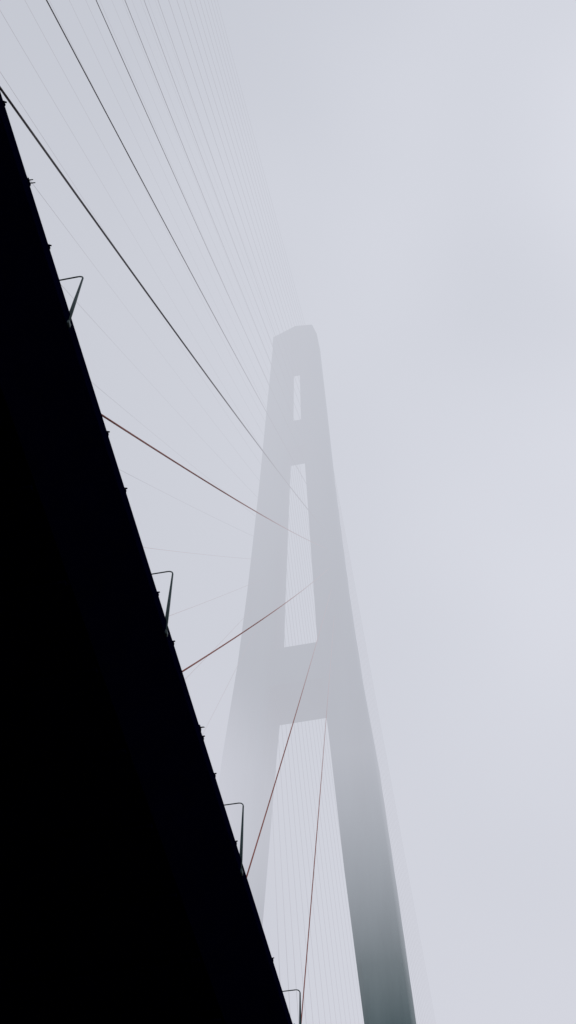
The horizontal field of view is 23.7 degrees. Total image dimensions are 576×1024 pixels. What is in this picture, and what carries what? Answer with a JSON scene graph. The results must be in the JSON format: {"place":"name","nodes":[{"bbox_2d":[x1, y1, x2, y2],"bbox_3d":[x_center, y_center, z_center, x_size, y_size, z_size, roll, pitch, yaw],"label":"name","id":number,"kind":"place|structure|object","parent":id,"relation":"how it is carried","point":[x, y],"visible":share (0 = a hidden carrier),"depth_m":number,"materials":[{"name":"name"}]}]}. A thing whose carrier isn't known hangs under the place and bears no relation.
{"place":"outdoors","nodes":[
{"label":"outdoors","id":0,"kind":"place"},
{"bbox_2d":[0,92,292,1023],"bbox_3d":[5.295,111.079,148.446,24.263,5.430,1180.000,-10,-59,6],"label":"bridge deck","id":1,"kind":"structure","parent":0,"point":[126,896],"depth_m":87.10,"materials":[{"name":"black metal"}]},
{"bbox_2d":[60,276,83,327],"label":"street lamp","id":2,"kind":"object","parent":1,"relation":"on","point":[71,311],"visible":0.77,"depth_m":77.45,"materials":[{"name":"grey metal"}]},
{"bbox_2d":[152,571,172,636],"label":"street lamp","id":3,"kind":"object","parent":1,"relation":"on","point":[168,608],"visible":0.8,"depth_m":88.50,"materials":[{"name":"grey metal"}]},
{"bbox_2d":[224,803,243,875],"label":"street lamp","id":4,"kind":"object","parent":1,"relation":"on","point":[241,843],"visible":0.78,"depth_m":99.62,"materials":[{"name":"grey metal"}]},
{"bbox_2d":[283,989,300,1023],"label":"street lamp","id":5,"kind":"object","parent":1,"relation":"on","point":[299,1003],"visible":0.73,"depth_m":112.54,"materials":[{"name":"grey metal"}]},
{"bbox_2d":[0,0,575,1023],"label":"sky","id":6,"kind":"structure","parent":0,"point":[417,157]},
{"label":"ground","id":7,"kind":"structure","parent":0,"visible":0},
{"bbox_2d":[218,325,415,1023],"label":"bridge pylon","id":8,"kind":"object","parent":7,"relation":"on","point":[271,673],"visible":0.93,"depth_m":243.10,"materials":[{"name":"concrete"}]},
{"bbox_2d":[0,0,435,1023],"bbox_3d":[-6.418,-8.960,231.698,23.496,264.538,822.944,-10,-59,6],"label":"stay cables","id":9,"kind":"object","parent":8,"relation":"attached to","point":[316,834],"visible":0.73,"depth_m":247.11,"materials":[{"name":"grey metal"}]}
]}

